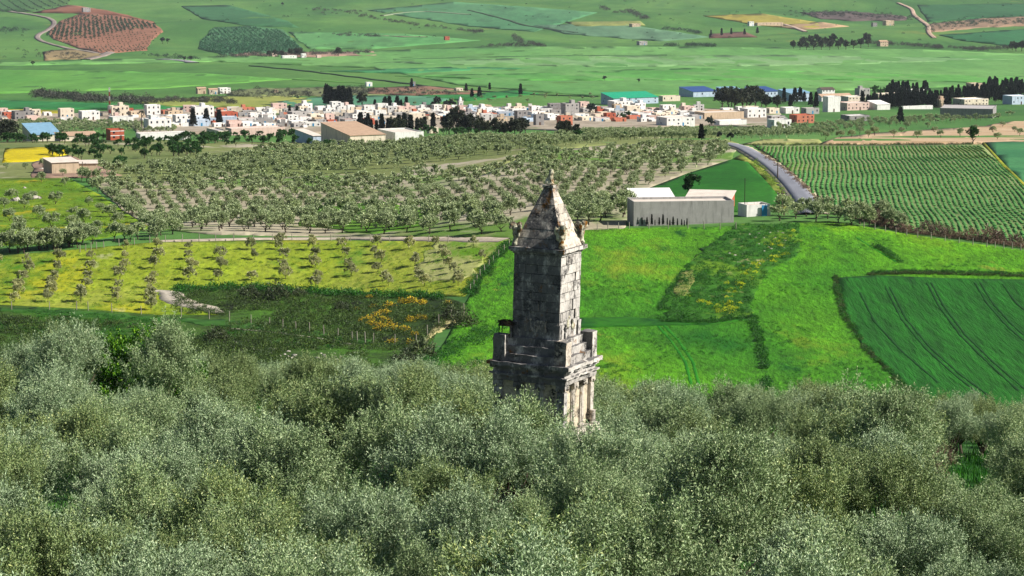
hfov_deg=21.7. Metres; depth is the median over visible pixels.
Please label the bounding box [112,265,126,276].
young olive tree
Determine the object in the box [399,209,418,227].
orchard olive
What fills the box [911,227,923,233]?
bare bush
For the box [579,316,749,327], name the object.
grass band
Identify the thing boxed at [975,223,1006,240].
bare bush
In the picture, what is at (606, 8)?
hedgerow
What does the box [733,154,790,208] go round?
road verge
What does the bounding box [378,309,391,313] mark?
gorse bush
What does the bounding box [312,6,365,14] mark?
hedgerow
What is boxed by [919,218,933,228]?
bare bush
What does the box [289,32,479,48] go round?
field
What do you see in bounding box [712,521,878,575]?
olive tree
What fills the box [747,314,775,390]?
ditch weeds
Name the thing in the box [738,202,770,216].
hut
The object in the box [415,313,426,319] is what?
gorse bush
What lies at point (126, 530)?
olive tree
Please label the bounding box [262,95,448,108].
field
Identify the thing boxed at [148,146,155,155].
fruit tree
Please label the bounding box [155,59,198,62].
stream
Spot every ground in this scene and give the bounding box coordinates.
[0,0,1023,575]
[0,106,780,133]
[0,135,735,181]
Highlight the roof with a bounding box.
[627,188,674,196]
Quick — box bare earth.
[673,270,694,297]
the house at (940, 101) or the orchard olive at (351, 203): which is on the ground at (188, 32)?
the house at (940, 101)
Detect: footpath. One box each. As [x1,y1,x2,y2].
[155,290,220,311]
[236,328,350,344]
[425,319,455,339]
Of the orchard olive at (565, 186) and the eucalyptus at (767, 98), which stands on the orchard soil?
the orchard olive at (565, 186)
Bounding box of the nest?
[497,319,514,326]
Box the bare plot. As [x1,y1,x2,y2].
[31,155,122,177]
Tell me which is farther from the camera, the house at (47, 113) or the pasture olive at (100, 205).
the house at (47, 113)
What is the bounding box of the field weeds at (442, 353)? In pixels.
[422,323,505,369]
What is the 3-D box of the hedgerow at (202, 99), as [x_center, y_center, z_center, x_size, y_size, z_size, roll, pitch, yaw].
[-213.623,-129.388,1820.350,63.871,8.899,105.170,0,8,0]
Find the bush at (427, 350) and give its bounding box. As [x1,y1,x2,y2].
[402,335,439,359]
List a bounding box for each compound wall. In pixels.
[225,125,284,135]
[901,105,932,108]
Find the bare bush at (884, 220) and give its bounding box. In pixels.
[875,210,897,226]
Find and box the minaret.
[457,97,462,105]
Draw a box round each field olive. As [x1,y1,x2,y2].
[823,130,830,139]
[835,129,844,137]
[847,129,855,135]
[855,126,863,132]
[870,126,878,134]
[889,129,897,137]
[903,121,909,128]
[913,130,922,137]
[957,127,963,134]
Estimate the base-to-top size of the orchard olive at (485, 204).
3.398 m
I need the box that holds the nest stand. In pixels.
[498,323,514,337]
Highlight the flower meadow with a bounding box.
[0,240,509,314]
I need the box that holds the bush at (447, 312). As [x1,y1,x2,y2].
[437,304,460,318]
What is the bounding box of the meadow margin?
[414,239,509,281]
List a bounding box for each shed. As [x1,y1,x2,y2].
[43,157,79,173]
[78,160,97,170]
[685,189,735,205]
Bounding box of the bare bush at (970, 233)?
[962,225,981,237]
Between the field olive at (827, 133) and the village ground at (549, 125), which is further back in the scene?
the village ground at (549, 125)
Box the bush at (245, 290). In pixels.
[236,282,262,298]
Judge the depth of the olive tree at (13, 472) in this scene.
131.58 m
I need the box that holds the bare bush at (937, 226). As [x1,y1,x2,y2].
[928,220,946,233]
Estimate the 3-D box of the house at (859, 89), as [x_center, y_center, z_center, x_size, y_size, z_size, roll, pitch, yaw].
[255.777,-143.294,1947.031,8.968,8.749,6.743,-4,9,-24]
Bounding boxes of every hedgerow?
[0,26,28,31]
[27,86,157,107]
[35,49,86,59]
[143,52,200,59]
[151,93,237,103]
[208,83,372,97]
[216,48,370,56]
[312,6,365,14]
[332,31,379,36]
[356,88,459,95]
[358,14,483,32]
[481,33,546,46]
[599,5,633,13]
[624,8,650,18]
[661,25,702,33]
[663,41,716,46]
[783,9,919,19]
[870,40,1017,50]
[923,15,1023,31]
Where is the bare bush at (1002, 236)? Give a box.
[990,229,1007,240]
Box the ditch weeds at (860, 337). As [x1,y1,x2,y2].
[833,274,912,391]
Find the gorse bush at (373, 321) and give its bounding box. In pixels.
[366,320,377,325]
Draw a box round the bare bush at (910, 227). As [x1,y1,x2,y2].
[902,223,913,232]
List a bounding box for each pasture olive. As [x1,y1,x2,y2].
[0,197,9,207]
[2,207,15,220]
[4,188,18,198]
[11,215,26,225]
[11,221,25,231]
[18,198,29,207]
[22,193,32,200]
[30,190,37,199]
[32,204,45,217]
[35,171,45,181]
[42,211,60,227]
[48,191,62,203]
[58,168,66,173]
[60,177,70,184]
[64,214,80,221]
[68,206,77,213]
[76,208,91,222]
[84,196,92,204]
[90,219,102,228]
[94,202,104,210]
[101,204,117,216]
[110,211,124,221]
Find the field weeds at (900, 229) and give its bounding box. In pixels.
[861,219,1023,248]
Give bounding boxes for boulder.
[22,194,41,198]
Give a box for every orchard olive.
[130,190,139,195]
[133,194,141,199]
[135,198,146,205]
[147,192,158,198]
[149,198,160,206]
[152,209,170,220]
[155,204,165,209]
[157,190,167,197]
[161,194,171,200]
[163,209,179,227]
[165,199,173,205]
[165,216,183,233]
[168,201,180,208]
[171,211,189,230]
[172,188,183,194]
[175,193,185,198]
[176,196,190,203]
[183,207,196,227]
[185,187,197,198]
[188,191,201,200]
[190,205,211,228]
[192,215,210,230]
[195,198,206,203]
[202,190,211,198]
[207,198,224,209]
[208,196,219,202]
[210,191,220,197]
[210,204,220,221]
[211,212,228,230]
[216,209,231,228]
[218,188,228,198]
[220,207,242,226]
[221,198,241,210]
[224,191,235,197]
[224,196,234,201]
[224,202,243,219]
[234,217,252,230]
[235,190,248,202]
[239,209,255,228]
[240,196,249,205]
[241,204,261,226]
[248,198,264,206]
[253,195,263,200]
[253,208,276,231]
[259,212,277,228]
[265,204,281,211]
[266,193,278,204]
[266,205,277,212]
[267,198,282,205]
[274,210,288,229]
[275,212,296,232]
[279,202,300,208]
[280,205,301,223]
[280,207,296,226]
[282,191,291,197]
[282,198,300,206]
[296,205,317,217]
[297,193,307,204]
[300,214,317,232]
[304,198,322,210]
[305,195,315,203]
[314,192,322,197]
[314,218,334,232]
[317,207,335,212]
[318,210,338,230]
[319,197,328,202]
[322,205,338,210]
[324,196,340,207]
[328,191,341,197]
[331,214,351,232]
[333,209,355,229]
[336,195,357,208]
[339,190,349,196]
[339,204,362,223]
[341,201,358,212]
[352,195,362,203]
[352,214,365,228]
[355,187,363,192]
[355,212,377,231]
[358,191,368,198]
[359,206,378,223]
[362,198,379,206]
[365,204,378,212]
[370,194,378,199]
[373,211,395,233]
[377,188,388,197]
[378,202,394,214]
[379,207,394,213]
[379,208,398,215]
[380,212,401,229]
[381,197,396,206]
[383,190,395,199]
[384,183,395,190]
[392,187,401,197]
[395,213,417,231]
[398,197,417,207]
[399,204,418,212]
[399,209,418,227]
[400,186,411,191]
[400,205,419,216]
[401,191,410,198]
[405,192,414,196]
[407,195,417,201]
[414,182,422,193]
[417,189,431,198]
[418,202,436,216]
[418,214,440,228]
[419,185,430,196]
[419,215,438,233]
[420,195,438,206]
[420,201,441,224]
[429,193,440,199]
[431,183,444,192]
[436,197,455,203]
[437,201,447,220]
[438,189,451,197]
[440,209,460,230]
[442,200,465,214]
[445,194,454,200]
[449,183,459,191]
[451,208,464,225]
[452,195,462,201]
[455,186,467,192]
[461,176,471,187]
[462,192,479,201]
[462,198,482,211]
[464,204,484,222]
[466,178,479,190]
[466,208,482,227]
[470,182,482,190]
[470,211,493,233]
[471,192,480,199]
[477,188,488,198]
[478,177,485,183]
[481,201,500,210]
[483,178,495,188]
[483,198,495,207]
[483,200,505,212]
[486,195,498,202]
[488,183,497,192]
[488,208,503,224]
[490,214,513,231]
[494,186,503,194]
[499,177,511,185]
[499,201,510,211]
[501,181,516,189]
[501,192,514,199]
[502,194,518,214]
[506,183,515,190]
[513,176,525,183]
[513,186,528,198]
[516,201,525,210]
[519,179,530,186]
[522,191,532,201]
[527,173,539,183]
[527,194,537,203]
[530,184,538,192]
[532,174,545,185]
[532,187,541,195]
[532,196,538,205]
[553,170,564,177]
[553,175,561,182]
[559,164,571,174]
[559,183,569,190]
[560,177,573,185]
[561,194,580,214]
[565,206,574,218]
[567,174,577,182]
[567,200,586,220]
[569,190,579,195]
[570,171,579,175]
[570,194,588,200]
[573,165,584,170]
[574,200,603,224]
[577,181,587,187]
[580,177,590,184]
[582,173,594,181]
[582,187,595,192]
[583,190,602,200]
[587,165,597,171]
[587,169,597,175]
[587,184,596,190]
[591,196,617,216]
[592,181,602,189]
[592,191,613,199]
[593,197,616,220]
[594,177,605,185]
[599,169,608,180]
[606,164,616,174]
[606,185,616,192]
[609,179,622,188]
[609,193,628,216]
[611,188,636,214]
[612,173,620,178]
[616,169,624,176]
[619,184,631,190]
[620,164,632,173]
[625,177,638,184]
[627,174,639,180]
[628,170,638,175]
[629,163,639,169]
[642,172,654,177]
[644,176,654,184]
[649,163,659,170]
[660,167,668,175]
[677,164,684,171]
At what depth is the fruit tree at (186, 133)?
929.30 m
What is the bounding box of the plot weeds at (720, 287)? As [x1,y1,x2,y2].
[662,222,804,318]
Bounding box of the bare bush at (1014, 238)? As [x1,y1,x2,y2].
[1006,229,1023,242]
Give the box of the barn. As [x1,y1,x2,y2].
[627,196,733,225]
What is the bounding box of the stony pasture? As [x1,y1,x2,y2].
[0,178,147,245]
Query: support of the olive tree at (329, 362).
on the ground at (188, 32)
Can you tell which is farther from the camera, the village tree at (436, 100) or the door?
the village tree at (436, 100)
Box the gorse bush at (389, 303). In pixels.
[383,300,396,306]
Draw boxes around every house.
[0,108,7,113]
[2,112,11,118]
[11,107,33,119]
[25,115,39,119]
[31,109,40,115]
[42,112,51,115]
[58,108,73,116]
[60,116,72,120]
[78,110,99,119]
[106,128,123,139]
[108,102,128,115]
[108,115,133,122]
[128,110,144,117]
[144,104,160,114]
[144,115,171,130]
[165,107,182,114]
[172,114,189,121]
[172,118,188,126]
[183,105,195,111]
[187,119,208,125]
[191,103,213,115]
[196,115,209,118]
[212,122,224,126]
[215,111,237,117]
[222,116,236,123]
[226,120,241,126]
[231,107,242,111]
[238,112,247,116]
[238,117,255,119]
[241,104,254,109]
[242,121,260,126]
[248,114,258,116]
[255,107,264,110]
[256,114,272,123]
[259,113,272,117]
[260,108,275,114]
[261,123,275,125]
[271,103,286,108]
[273,108,281,112]
[276,119,288,126]
[277,112,285,117]
[281,108,295,111]
[286,114,298,119]
[287,111,305,116]
[288,120,307,124]
[290,122,306,127]
[298,100,311,110]
[298,106,307,110]
[298,116,311,120]
[304,108,318,114]
[304,121,320,125]
[307,113,323,117]
[314,106,325,109]
[314,119,325,121]
[323,105,334,110]
[324,113,334,119]
[329,101,340,107]
[331,109,344,117]
[333,107,345,111]
[335,112,349,121]
[337,103,345,109]
[340,118,356,120]
[346,105,354,109]
[348,110,365,118]
[360,110,372,114]
[362,105,375,111]
[373,109,386,114]
[376,103,387,108]
[387,106,396,112]
[392,112,406,115]
[397,106,407,109]
[397,109,409,112]
[403,103,415,109]
[406,112,424,119]
[416,104,429,109]
[422,102,431,108]
[424,111,439,113]
[425,112,439,118]
[432,104,441,109]
[465,108,475,116]
[466,104,476,111]
[477,104,491,112]
[480,113,492,119]
[496,114,507,120]
[497,111,513,115]
[509,108,525,110]
[511,103,524,107]
[514,110,526,118]
[521,114,532,121]
[527,110,547,114]
[528,105,539,110]
[533,114,543,124]
[539,108,552,111]
[543,113,558,119]
[547,103,560,108]
[550,109,560,114]
[557,115,572,123]
[561,100,578,113]
[564,111,575,114]
[565,113,577,120]
[575,113,588,116]
[577,101,588,107]
[578,116,597,120]
[579,108,594,111]
[591,113,602,116]
[593,117,610,120]
[595,106,603,112]
[603,112,615,119]
[604,108,613,111]
[608,97,632,106]
[611,110,624,114]
[611,117,625,121]
[614,105,623,110]
[623,105,641,111]
[626,115,639,118]
[630,100,645,109]
[631,112,650,116]
[637,114,655,121]
[651,112,670,115]
[656,115,694,125]
[659,104,675,109]
[662,107,677,113]
[674,111,688,115]
[681,105,696,110]
[688,114,702,118]
[693,101,703,110]
[695,110,743,118]
[720,107,732,109]
[740,107,765,117]
[766,107,778,112]
[767,115,786,118]
[767,118,790,127]
[780,106,799,113]
[789,113,813,122]
[801,107,818,113]
[817,87,834,93]
[823,95,839,111]
[840,101,868,110]
[841,95,860,101]
[841,114,869,120]
[855,86,869,96]
[934,96,944,107]
[953,97,987,104]
[966,82,981,88]
[1002,94,1023,104]
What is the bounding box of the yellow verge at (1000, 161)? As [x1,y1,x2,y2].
[982,142,1023,184]
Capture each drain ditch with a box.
[248,65,597,96]
[396,55,630,59]
[468,10,577,32]
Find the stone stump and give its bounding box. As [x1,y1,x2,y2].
[589,409,595,423]
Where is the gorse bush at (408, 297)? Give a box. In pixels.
[405,296,417,302]
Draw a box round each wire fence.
[11,301,346,336]
[81,233,448,250]
[356,303,463,342]
[470,242,509,288]
[597,221,729,229]
[874,224,1023,249]
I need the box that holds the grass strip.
[298,202,422,233]
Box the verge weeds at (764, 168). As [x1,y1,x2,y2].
[749,158,793,202]
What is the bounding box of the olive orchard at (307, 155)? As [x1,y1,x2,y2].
[0,93,1014,197]
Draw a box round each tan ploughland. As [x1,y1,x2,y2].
[741,139,821,144]
[820,121,1023,144]
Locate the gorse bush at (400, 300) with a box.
[396,297,409,303]
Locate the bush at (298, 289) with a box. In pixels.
[291,285,308,296]
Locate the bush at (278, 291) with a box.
[262,279,292,300]
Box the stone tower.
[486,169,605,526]
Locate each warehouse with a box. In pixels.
[21,122,58,140]
[54,131,98,140]
[136,131,190,139]
[207,127,227,138]
[295,128,320,143]
[320,121,385,144]
[378,128,423,140]
[659,95,679,100]
[714,119,746,124]
[867,100,889,109]
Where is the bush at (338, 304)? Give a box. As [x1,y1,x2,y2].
[332,299,350,309]
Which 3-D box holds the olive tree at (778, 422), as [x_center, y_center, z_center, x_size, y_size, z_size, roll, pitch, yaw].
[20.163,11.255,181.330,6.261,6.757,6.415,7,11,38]
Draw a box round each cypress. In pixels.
[322,83,328,104]
[326,86,332,103]
[331,89,336,100]
[335,85,339,100]
[339,85,344,102]
[343,88,347,102]
[346,87,353,104]
[476,86,481,96]
[518,83,522,94]
[697,124,705,139]
[781,87,786,102]
[788,95,792,106]
[792,87,798,103]
[797,87,802,100]
[802,91,806,101]
[808,92,812,106]
[813,92,819,106]
[896,107,904,123]
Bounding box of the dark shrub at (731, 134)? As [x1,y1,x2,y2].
[726,132,734,140]
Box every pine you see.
[356,112,364,124]
[364,117,368,125]
[369,119,373,128]
[374,120,378,129]
[378,113,385,128]
[401,112,407,127]
[406,114,413,128]
[430,112,436,125]
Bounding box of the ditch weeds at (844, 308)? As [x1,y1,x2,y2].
[832,274,919,397]
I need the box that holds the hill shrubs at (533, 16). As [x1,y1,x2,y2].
[2,0,1008,60]
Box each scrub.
[0,286,462,370]
[0,319,370,362]
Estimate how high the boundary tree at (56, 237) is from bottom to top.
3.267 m
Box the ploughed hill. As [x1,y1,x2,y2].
[49,13,162,52]
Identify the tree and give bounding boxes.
[0,121,9,140]
[0,227,15,251]
[0,235,8,249]
[0,334,40,397]
[0,358,21,400]
[0,364,92,488]
[0,374,23,424]
[0,411,49,441]
[0,418,78,500]
[0,428,57,491]
[0,439,48,509]
[0,466,69,530]
[0,489,129,575]
[0,503,39,546]
[0,528,42,575]
[0,552,28,575]
[3,119,19,139]
[8,355,103,459]
[9,234,24,252]
[9,291,20,300]
[10,133,18,141]
[10,230,35,253]
[12,280,24,292]
[13,278,24,283]
[15,374,104,437]
[16,269,29,278]
[18,227,37,249]
[18,317,101,381]
[19,135,26,142]
[19,231,34,250]
[20,309,114,384]
[21,252,30,258]
[22,259,34,271]
[24,395,132,512]
[29,132,35,142]
[30,231,47,249]
[32,500,165,575]
[34,238,46,250]
[42,226,61,248]
[42,288,53,298]
[43,133,50,142]
[44,280,57,291]
[45,233,63,248]
[45,439,164,514]
[46,143,55,154]
[46,275,57,282]
[47,269,58,277]
[50,238,65,248]
[52,248,65,258]
[53,260,61,268]
[55,145,67,156]
[56,391,138,463]
[56,399,165,480]
[61,478,140,527]
[62,230,75,246]
[63,533,229,575]
[64,147,71,155]
[64,226,80,246]
[68,222,83,243]
[69,227,87,247]
[73,284,86,298]
[74,133,82,141]
[76,169,85,180]
[76,221,89,242]
[77,147,85,159]
[80,136,88,146]
[80,510,150,562]
[81,168,91,181]
[81,277,92,285]
[82,270,92,278]
[83,136,92,145]
[84,259,96,269]
[85,453,196,546]
[86,147,101,159]
[86,224,101,243]
[86,250,95,256]
[86,327,149,400]
[89,425,222,552]
[89,560,104,575]
[90,177,104,191]
[91,143,101,148]
[95,371,135,400]
[99,387,134,416]
[100,385,199,438]
[101,186,108,195]
[104,220,124,240]
[107,188,119,197]
[108,315,182,388]
[110,195,125,207]
[110,286,120,292]
[111,291,121,301]
[112,156,123,162]
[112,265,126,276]
[112,379,169,430]
[113,138,122,144]
[114,279,123,286]
[115,307,214,400]
[116,334,138,394]
[117,147,124,154]
[118,223,133,239]
[118,522,158,566]
[119,258,130,267]
[120,197,131,212]
[121,250,128,256]
[122,226,138,241]
[122,239,131,249]
[123,137,132,148]
[124,192,134,199]
[124,201,141,216]
[129,418,208,498]
[131,525,257,575]
[132,136,138,141]
[133,221,148,239]
[134,209,147,216]
[138,110,144,130]
[138,213,154,224]
[139,148,148,157]
[141,140,150,148]
[141,355,213,415]
[143,137,154,142]
[143,287,156,299]
[144,276,156,283]
[144,295,157,307]
[147,216,166,236]
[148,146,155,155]
[148,226,161,237]
[148,255,160,268]
[148,510,245,566]
[149,270,157,277]
[150,455,309,545]
[151,386,262,479]
[152,144,159,155]
[152,237,162,246]
[152,246,164,259]
[156,136,164,142]
[156,142,163,154]
[163,135,174,141]
[163,350,211,409]
[164,140,173,150]
[164,462,260,538]
[168,145,177,153]
[170,134,181,140]
[171,382,230,434]
[178,365,266,417]
[181,146,189,155]
[182,265,197,279]
[183,131,190,137]
[183,249,192,257]
[184,138,191,143]
[184,241,192,246]
[184,257,199,266]
[185,147,193,154]
[188,483,321,547]
[190,144,202,153]
[191,146,199,152]
[195,343,234,378]
[199,130,207,135]
[199,139,206,148]
[202,134,210,144]
[202,503,313,575]
[208,347,267,401]
[209,399,330,512]
[212,394,272,432]
[213,244,227,255]
[213,270,223,280]
[215,256,228,269]
[215,404,365,540]
[221,132,231,138]
[229,529,329,557]
[231,137,240,144]
[231,526,328,575]
[234,519,395,575]
[240,130,249,139]
[244,354,269,410]
[245,237,256,246]
[246,134,256,142]
[246,270,257,278]
[246,362,290,413]
[246,368,358,439]
[251,248,259,258]
[254,131,263,138]
[254,357,295,373]
[260,135,267,143]
[262,372,334,425]
[263,357,303,396]
[266,132,273,141]
[273,232,287,239]
[274,239,282,247]
[274,373,387,484]
[275,347,343,392]
[276,132,283,142]
[276,379,351,427]
[276,524,381,575]
[277,247,289,259]
[278,259,288,266]
[278,265,293,278]
[291,134,299,141]
[294,477,362,543]
[299,477,436,575]
[307,236,319,246]
[308,255,321,267]
[309,247,320,258]
[309,275,321,286]
[312,269,322,275]
[316,474,413,567]
[318,350,384,382]
[320,393,433,505]
[325,353,362,363]
[328,350,396,399]
[334,47,341,53]
[336,237,347,246]
[336,366,400,464]
[340,247,349,254]
[343,257,352,264]
[343,261,358,274]
[356,91,367,103]
[358,390,498,512]
[369,245,377,251]
[371,234,381,245]
[371,262,382,271]
[371,360,408,377]
[373,249,385,260]
[373,531,463,575]
[374,363,479,421]
[376,355,414,372]
[376,355,437,401]
[379,269,389,276]
[381,273,393,284]
[386,450,508,526]
[387,116,398,127]
[387,351,434,376]
[392,471,526,564]
[394,356,457,402]
[396,118,406,127]
[403,235,415,248]
[403,383,493,443]
[408,251,419,263]
[411,510,479,563]
[413,268,424,276]
[415,118,426,130]
[415,357,460,378]
[418,272,431,285]
[418,361,459,391]
[420,503,620,575]
[430,95,441,103]
[431,235,439,243]
[436,247,451,258]
[437,359,471,377]
[438,243,447,248]
[438,410,531,512]
[438,524,559,575]
[440,368,490,398]
[441,373,495,426]
[442,395,557,518]
[443,256,452,265]
[446,368,495,400]
[446,505,632,575]
[448,99,456,105]
[449,261,459,269]
[450,273,464,282]
[453,127,460,133]
[453,268,462,274]
[461,356,493,381]
[467,234,478,245]
[476,249,485,260]
[476,385,579,504]
[487,478,559,545]
[513,406,653,507]
[524,118,530,132]
[541,441,627,534]
[554,120,563,129]
[554,483,646,554]
[559,119,572,131]
[559,473,758,575]
[566,458,655,528]
[570,124,580,130]
[575,424,671,504]
[586,103,594,111]
[586,516,690,573]
[592,370,623,402]
[593,390,600,413]
[593,395,655,427]
[594,394,618,416]
[595,390,639,405]
[595,396,667,427]
[595,404,647,440]
[597,374,624,396]
[612,377,696,409]
[613,428,648,498]
[618,376,667,394]
[620,429,692,510]
[625,373,670,398]
[627,394,675,414]
[630,382,707,445]
[632,373,714,425]
[638,413,801,575]
[644,431,717,504]
[658,401,742,445]
[673,420,740,456]
[680,499,755,562]
[682,171,701,191]
[690,437,777,564]
[703,373,755,436]
[705,115,715,126]
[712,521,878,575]
[719,385,804,439]
[735,386,772,446]
[737,501,883,575]
[739,378,776,436]
[745,448,852,550]
[747,384,787,436]
[747,426,800,467]
[752,428,795,449]
[759,509,898,575]
[759,513,897,575]
[767,448,794,494]
[769,383,818,430]
[773,386,828,427]
[774,403,834,432]
[778,399,826,447]
[779,410,838,456]
[780,379,848,423]
[783,423,889,503]
[786,381,836,394]
[790,40,795,48]
[790,502,859,540]
[793,374,832,394]
[797,40,803,46]
[799,36,807,43]
[808,35,814,41]
[809,40,817,49]
[809,366,882,453]
[810,389,950,510]
[815,438,951,573]
[817,39,825,49]
[822,37,829,46]
[826,40,832,47]
[828,33,837,40]
[828,375,962,517]
[834,40,841,48]
[836,417,939,523]
[841,39,849,46]
[848,501,960,575]
[850,39,856,48]
[857,38,863,47]
[858,502,974,575]
[863,32,870,40]
[865,38,871,46]
[869,85,878,92]
[878,386,936,416]
[903,460,964,521]
[908,402,956,461]
[910,546,1003,575]
[922,440,956,475]
[923,387,970,444]
[927,398,952,444]
[934,396,990,463]
[935,387,986,461]
[935,470,1023,552]
[935,481,1023,540]
[950,505,1023,574]
[954,387,995,442]
[956,396,975,452]
[963,390,1006,455]
[966,125,979,142]
[967,545,1023,575]
[973,406,1009,442]
[974,403,989,454]
[976,431,1023,495]
[984,398,1023,457]
[985,397,1010,446]
[986,428,1023,486]
[996,418,1023,458]
[1000,454,1023,516]
[1012,42,1018,48]
[1017,40,1023,50]
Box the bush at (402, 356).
[388,347,417,364]
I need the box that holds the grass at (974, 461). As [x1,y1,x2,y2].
[5,388,1023,575]
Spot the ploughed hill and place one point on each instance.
(139, 30)
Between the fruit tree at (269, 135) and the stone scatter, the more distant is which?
the fruit tree at (269, 135)
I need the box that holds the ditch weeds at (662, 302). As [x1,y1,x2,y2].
[656,262,691,319]
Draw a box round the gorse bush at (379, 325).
[373,321,390,328]
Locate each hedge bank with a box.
[866,268,1023,274]
[867,270,1023,277]
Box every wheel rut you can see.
[657,326,691,383]
[663,325,699,383]
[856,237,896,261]
[858,292,940,382]
[885,287,986,399]
[889,287,995,399]
[926,282,1019,390]
[930,282,1023,388]
[974,282,1023,340]
[979,282,1023,334]
[1002,284,1023,309]
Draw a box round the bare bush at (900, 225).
[896,221,907,228]
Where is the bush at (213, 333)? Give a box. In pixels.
[202,324,230,341]
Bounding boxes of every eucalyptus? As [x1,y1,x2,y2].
[440,112,455,133]
[447,105,466,133]
[455,115,466,133]
[459,113,478,132]
[472,116,484,130]
[481,120,490,131]
[488,117,502,132]
[496,121,512,132]
[508,117,521,133]
[517,117,526,132]
[713,86,727,107]
[720,86,732,106]
[725,86,745,108]
[734,88,749,105]
[745,87,756,105]
[750,85,765,105]
[761,94,771,107]
[771,94,782,107]
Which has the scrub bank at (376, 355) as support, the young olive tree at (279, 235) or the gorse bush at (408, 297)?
the gorse bush at (408, 297)
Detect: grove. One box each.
[198,26,302,53]
[294,86,445,97]
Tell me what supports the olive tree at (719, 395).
on the ground at (188, 32)
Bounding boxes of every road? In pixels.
[715,142,824,213]
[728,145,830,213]
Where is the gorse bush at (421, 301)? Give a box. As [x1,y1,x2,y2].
[413,298,426,304]
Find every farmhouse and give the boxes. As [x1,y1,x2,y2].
[196,87,206,93]
[207,88,217,94]
[218,87,230,93]
[281,55,296,57]
[300,53,305,57]
[629,23,639,26]
[637,41,646,44]
[747,21,753,25]
[755,22,782,25]
[877,40,888,45]
[882,20,893,25]
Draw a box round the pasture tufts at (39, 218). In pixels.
[0,179,137,232]
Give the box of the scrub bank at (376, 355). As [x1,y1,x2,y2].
[0,286,466,404]
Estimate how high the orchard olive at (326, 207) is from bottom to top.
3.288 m
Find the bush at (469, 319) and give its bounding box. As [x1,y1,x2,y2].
[447,306,481,326]
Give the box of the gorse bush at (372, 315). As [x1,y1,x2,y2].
[370,311,382,318]
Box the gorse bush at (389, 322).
[387,321,399,325]
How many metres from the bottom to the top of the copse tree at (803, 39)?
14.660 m
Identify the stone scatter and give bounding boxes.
[227,232,783,358]
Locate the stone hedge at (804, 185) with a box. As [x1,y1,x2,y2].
[760,151,833,208]
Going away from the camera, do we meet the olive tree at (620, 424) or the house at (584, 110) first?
the olive tree at (620, 424)
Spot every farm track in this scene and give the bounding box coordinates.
[7,11,108,53]
[83,52,114,59]
[162,237,509,241]
[380,11,470,15]
[783,24,807,31]
[896,2,936,37]
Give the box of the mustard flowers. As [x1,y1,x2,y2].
[686,229,794,313]
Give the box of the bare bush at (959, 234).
[953,230,966,238]
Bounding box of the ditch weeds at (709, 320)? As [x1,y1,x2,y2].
[659,313,754,323]
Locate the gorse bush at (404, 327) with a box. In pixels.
[399,325,409,330]
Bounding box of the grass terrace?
[0,307,371,343]
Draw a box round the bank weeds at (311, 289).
[169,280,445,299]
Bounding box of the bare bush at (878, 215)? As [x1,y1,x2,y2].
[861,209,885,221]
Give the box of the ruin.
[82,7,89,11]
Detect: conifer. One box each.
[189,108,196,124]
[203,108,209,119]
[215,109,222,122]
[387,96,391,104]
[394,96,399,104]
[887,93,891,107]
[890,81,896,91]
[891,95,895,108]
[897,94,903,106]
[909,92,913,105]
[913,92,918,105]
[918,93,923,104]
[921,90,926,103]
[925,92,930,104]
[930,94,935,106]
[944,87,947,97]
[945,93,950,103]
[962,86,965,95]
[989,85,993,98]
[993,90,996,100]
[1018,81,1023,93]
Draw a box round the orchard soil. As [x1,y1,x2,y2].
[91,143,738,238]
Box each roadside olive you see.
[769,204,788,220]
[771,193,792,215]
[787,202,806,218]
[797,197,814,216]
[806,200,824,221]
[813,196,833,204]
[823,203,833,218]
[829,205,845,221]
[838,198,853,211]
[843,204,863,225]
[853,200,870,223]
[861,206,878,225]
[872,199,893,212]
[880,208,901,223]
[893,212,908,223]
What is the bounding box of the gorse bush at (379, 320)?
[376,316,392,323]
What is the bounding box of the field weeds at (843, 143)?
[750,142,979,145]
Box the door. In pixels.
[762,205,766,215]
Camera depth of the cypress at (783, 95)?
1774.70 m
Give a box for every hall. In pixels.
[600,91,657,104]
[679,86,716,96]
[756,86,777,96]
[778,88,809,100]
[818,93,850,101]
[940,104,996,117]
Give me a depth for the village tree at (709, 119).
1312.83 m
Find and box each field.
[0,0,70,11]
[0,46,1023,96]
[0,69,362,93]
[0,100,226,109]
[2,147,66,162]
[8,109,57,112]
[32,5,152,21]
[43,49,101,60]
[128,95,310,106]
[182,5,298,27]
[198,26,300,54]
[218,87,476,96]
[234,51,373,57]
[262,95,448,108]
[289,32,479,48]
[320,67,521,73]
[368,2,596,31]
[368,86,476,95]
[374,55,1012,66]
[403,68,1023,82]
[419,90,538,100]
[433,221,1023,435]
[534,24,706,40]
[565,21,644,25]
[650,159,780,211]
[705,13,818,27]
[709,32,756,37]
[753,144,1023,243]
[776,22,848,29]
[802,11,905,20]
[836,275,1023,406]
[917,3,1023,21]
[930,17,1023,31]
[940,29,1023,45]
[985,141,1023,181]
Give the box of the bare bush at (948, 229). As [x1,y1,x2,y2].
[937,226,954,234]
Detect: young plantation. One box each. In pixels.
[46,14,156,39]
[61,31,156,51]
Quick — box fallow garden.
[662,222,802,319]
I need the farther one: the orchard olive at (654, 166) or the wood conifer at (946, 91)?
the wood conifer at (946, 91)
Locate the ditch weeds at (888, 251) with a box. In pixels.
[870,242,903,262]
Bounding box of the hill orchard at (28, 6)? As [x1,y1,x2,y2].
[0,0,69,11]
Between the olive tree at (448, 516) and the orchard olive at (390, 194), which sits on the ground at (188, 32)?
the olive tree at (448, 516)

